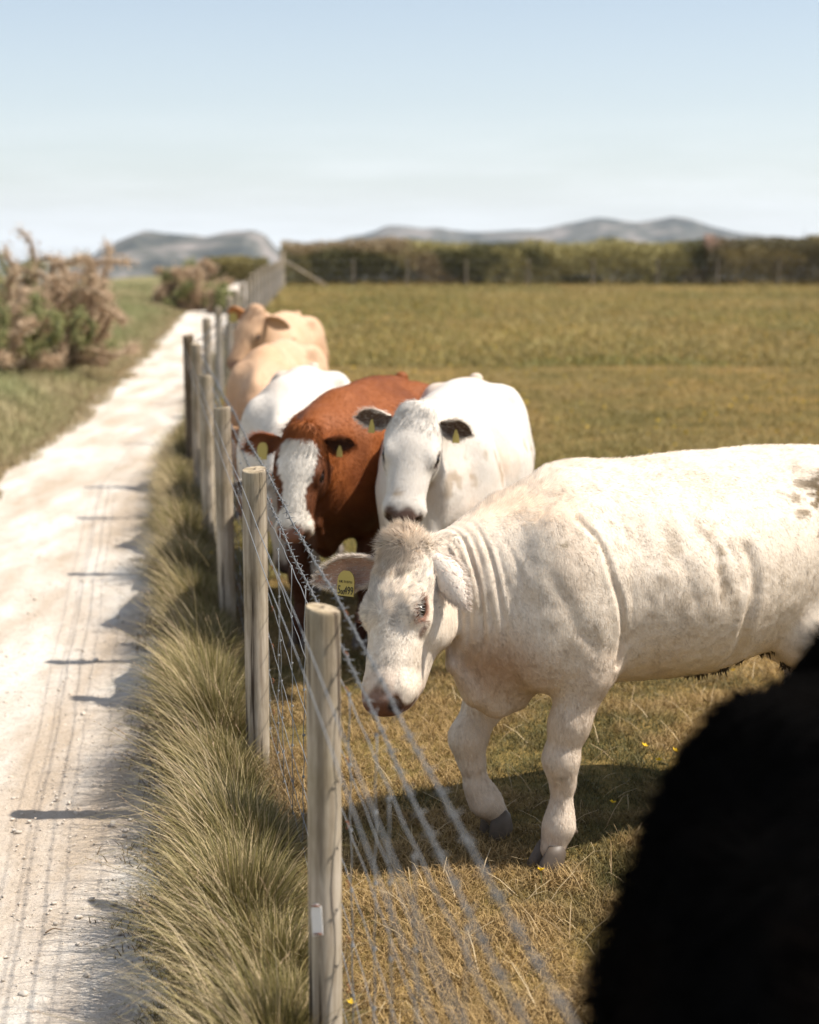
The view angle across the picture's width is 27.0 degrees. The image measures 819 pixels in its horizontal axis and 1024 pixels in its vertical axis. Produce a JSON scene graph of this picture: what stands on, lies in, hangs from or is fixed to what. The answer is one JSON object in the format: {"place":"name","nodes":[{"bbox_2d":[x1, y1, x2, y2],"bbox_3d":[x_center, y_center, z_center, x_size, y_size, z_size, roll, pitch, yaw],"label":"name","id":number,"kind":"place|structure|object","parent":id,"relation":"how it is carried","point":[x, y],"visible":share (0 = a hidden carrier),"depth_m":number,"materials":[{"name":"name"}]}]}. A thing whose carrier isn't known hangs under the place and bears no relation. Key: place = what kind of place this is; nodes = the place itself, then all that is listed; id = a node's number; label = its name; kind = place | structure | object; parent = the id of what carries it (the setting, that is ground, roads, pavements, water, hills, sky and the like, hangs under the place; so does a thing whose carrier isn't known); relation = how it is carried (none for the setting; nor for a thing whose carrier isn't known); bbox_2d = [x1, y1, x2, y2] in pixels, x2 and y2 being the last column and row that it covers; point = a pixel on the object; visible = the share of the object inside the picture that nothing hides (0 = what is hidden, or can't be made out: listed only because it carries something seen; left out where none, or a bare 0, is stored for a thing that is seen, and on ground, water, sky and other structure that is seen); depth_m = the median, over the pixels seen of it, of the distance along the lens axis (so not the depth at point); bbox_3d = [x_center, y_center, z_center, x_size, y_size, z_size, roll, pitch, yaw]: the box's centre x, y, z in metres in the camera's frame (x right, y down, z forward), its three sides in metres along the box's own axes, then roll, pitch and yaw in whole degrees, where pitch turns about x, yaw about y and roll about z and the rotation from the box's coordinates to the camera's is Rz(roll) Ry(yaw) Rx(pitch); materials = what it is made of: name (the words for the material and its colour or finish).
{"place":"outdoors","nodes":[
{"label":"outdoors","id":0,"kind":"place"},
{"bbox_2d":[0,262,75,291],"bbox_3d":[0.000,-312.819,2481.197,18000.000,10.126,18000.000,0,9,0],"label":"lowland","id":1,"kind":"structure","parent":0,"point":[36,271],"depth_m":6053.18,"materials":[{"name":"green plant"}]},
{"bbox_2d":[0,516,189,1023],"bbox_3d":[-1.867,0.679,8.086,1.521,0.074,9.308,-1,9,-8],"label":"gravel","id":2,"kind":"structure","parent":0,"point":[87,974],"depth_m":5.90,"materials":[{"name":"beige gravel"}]},
{"bbox_2d":[0,276,211,499],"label":"bank","id":3,"kind":"structure","parent":0,"point":[142,279],"depth_m":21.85,"materials":[{"name":"green plant"}]},
{"bbox_2d":[0,268,68,372],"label":"gorse bush","id":4,"kind":"object","parent":3,"relation":"on","point":[22,342],"visible":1,"depth_m":22.45,"materials":[{"name":"green plant"}]},
{"bbox_2d":[0,223,144,370],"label":"gorse bush","id":5,"kind":"object","parent":3,"relation":"on","point":[79,300],"visible":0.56,"depth_m":24.02,"materials":[{"name":"brown plant"}]},
{"bbox_2d":[87,301,124,353],"bbox_3d":[-5.433,-3.054,27.668,1.692,0.987,1.386,3,9,21],"label":"gorse bush","id":6,"kind":"object","parent":3,"relation":"on","point":[106,345],"visible":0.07,"depth_m":27.44,"materials":[{"name":"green plant"}]},
{"bbox_2d":[149,255,234,310],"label":"gorse bush","id":7,"kind":"object","parent":3,"relation":"on","point":[189,285],"visible":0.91,"depth_m":45.15,"materials":[{"name":"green plant"}]},
{"bbox_2d":[0,282,245,1023],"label":"path","id":8,"kind":"structure","parent":0,"point":[82,473],"depth_m":7.41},
{"bbox_2d":[17,990,27,996],"bbox_3d":[-1.008,1.258,4.454,0.029,0.018,0.018,4,10,25],"label":"stone","id":9,"kind":"object","parent":8,"relation":"on","point":[23,993],"visible":1,"depth_m":4.45,"materials":[{"name":"beige stone"}]},
{"bbox_2d":[88,472,194,1023],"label":"edge litter","id":10,"kind":"object","parent":8,"relation":"on","point":[148,849],"visible":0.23,"depth_m":5.58,"materials":[{"name":"beige plant"}]},
{"bbox_2d":[204,286,239,313],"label":"gorse bush","id":11,"kind":"object","parent":8,"relation":"on","point":[217,296],"visible":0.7,"depth_m":43.02,"materials":[{"name":"green plant"}]},
{"bbox_2d":[51,230,318,285],"bbox_3d":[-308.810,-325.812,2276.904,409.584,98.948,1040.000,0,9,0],"label":"hill","id":12,"kind":"structure","parent":0,"point":[147,250],"depth_m":2145.94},
{"bbox_2d":[49,288,401,1023],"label":"verge","id":13,"kind":"structure","parent":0,"point":[225,326],"depth_m":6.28,"materials":[{"name":"plant"}]},
{"bbox_2d":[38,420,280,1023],"bbox_3d":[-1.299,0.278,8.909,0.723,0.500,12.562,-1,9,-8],"label":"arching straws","id":14,"kind":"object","parent":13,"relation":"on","point":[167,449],"visible":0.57,"depth_m":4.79,"materials":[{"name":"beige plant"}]},
{"bbox_2d":[24,449,297,1023],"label":"seed heads","id":15,"kind":"object","parent":13,"relation":"on","point":[197,758],"visible":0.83,"depth_m":5.12,"materials":[{"name":"beige plant"}]},
{"bbox_2d":[203,254,268,283],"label":"hedge","id":16,"kind":"object","parent":13,"relation":"on","point":[239,268],"visible":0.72,"depth_m":80.38,"materials":[{"name":"green plant"}]},
{"bbox_2d":[138,425,394,1023],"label":"dead thatch","id":17,"kind":"object","parent":13,"relation":"on","point":[276,795],"visible":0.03,"depth_m":5.52,"materials":[{"name":"beige plant"}]},
{"bbox_2d":[183,260,574,1023],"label":"wire fence","id":18,"kind":"object","parent":13,"relation":"on","point":[217,482],"visible":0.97,"depth_m":3.61,"materials":[{"name":"grey wood"}]},
{"bbox_2d":[311,904,322,935],"bbox_3d":[-0.194,0.855,3.572,0.025,0.072,0.007,-1,8,22],"label":"post plate","id":19,"kind":"object","parent":18,"relation":"attached to","point":[316,918],"visible":1,"depth_m":3.57,"materials":[{"name":"silver metal"}]},
{"bbox_2d":[0,0,818,261],"label":"sky","id":20,"kind":"structure","parent":0,"point":[307,121],"materials":[{"name":"blue"}]},
{"bbox_2d":[235,575,783,1023],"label":"grazed grass","id":21,"kind":"structure","parent":0,"point":[546,1016],"depth_m":5.07,"materials":[{"name":"brown plant"}]},
{"bbox_2d":[200,280,818,1023],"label":"field","id":22,"kind":"structure","parent":0,"point":[618,690],"depth_m":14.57,"materials":[{"name":"green plant"}]},
{"bbox_2d":[213,337,328,522],"bbox_3d":[-0.892,-0.562,11.433,0.638,1.160,2.057,1,9,6],"label":"cow","id":23,"kind":"object","parent":22,"relation":"on","point":[253,372],"visible":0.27,"depth_m":10.97},
{"bbox_2d":[227,303,328,369],"bbox_3d":[-1.123,-1.136,14.562,0.639,1.352,2.055,1,9,8],"label":"cow","id":24,"kind":"object","parent":22,"relation":"on","point":[257,325],"visible":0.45,"depth_m":13.66},
{"bbox_2d":[233,362,349,595],"bbox_3d":[-0.588,-0.195,9.121,0.629,1.132,2.017,1,9,4],"label":"cow","id":25,"kind":"object","parent":22,"relation":"on","point":[282,396],"visible":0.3,"depth_m":8.63},
{"bbox_2d":[238,372,428,650],"bbox_3d":[-0.240,-0.034,7.955,0.718,1.164,1.955,2,9,14],"label":"cow","id":26,"kind":"object","parent":22,"relation":"on","point":[326,459],"visible":0.62,"depth_m":7.32},
{"bbox_2d":[352,373,534,534],"bbox_3d":[0.192,0.021,7.511,0.674,1.189,1.983,1,9,9],"label":"cow","id":27,"kind":"object","parent":22,"relation":"on","point":[453,450],"visible":0.66,"depth_m":6.81},
{"bbox_2d":[279,234,709,284],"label":"hedge","id":28,"kind":"object","parent":22,"relation":"on","point":[322,255],"visible":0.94,"depth_m":74.02,"materials":[{"name":"green plant"}]},
{"bbox_2d":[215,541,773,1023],"bbox_3d":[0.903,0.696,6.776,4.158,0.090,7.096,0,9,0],"label":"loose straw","id":29,"kind":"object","parent":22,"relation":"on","point":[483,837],"visible":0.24,"depth_m":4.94,"materials":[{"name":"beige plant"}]},
{"bbox_2d":[199,291,818,553],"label":"distant buttercups","id":30,"kind":"object","parent":22,"relation":"on","point":[571,410],"visible":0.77,"depth_m":27.91,"materials":[{"name":"yellow plant"}]},
{"bbox_2d":[280,252,818,286],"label":"field fence","id":31,"kind":"object","parent":22,"relation":"on","point":[282,258],"visible":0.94,"depth_m":72.42,"materials":[{"name":"grey wood"}]},
{"bbox_2d":[310,443,818,872],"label":"cow","id":32,"kind":"object","parent":22,"relation":"on","point":[575,589],"visible":0.97,"depth_m":4.82},
{"bbox_2d":[550,619,818,1023],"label":"cow","id":33,"kind":"object","parent":22,"relation":"on","point":[714,919],"visible":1,"depth_m":1.91},
{"bbox_2d":[699,233,818,284],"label":"hedge","id":34,"kind":"object","parent":22,"relation":"on","point":[792,248],"visible":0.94,"depth_m":73.25,"materials":[{"name":"green plant"}]},
{"bbox_2d":[264,283,818,366],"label":"pasture grass","id":35,"kind":"structure","parent":0,"point":[635,361],"depth_m":36.39,"materials":[{"name":"green plant"}]},
{"bbox_2d":[315,217,818,279],"bbox_3d":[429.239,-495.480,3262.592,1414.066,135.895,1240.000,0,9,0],"label":"hill","id":36,"kind":"structure","parent":0,"point":[661,230],"depth_m":3139.62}
]}

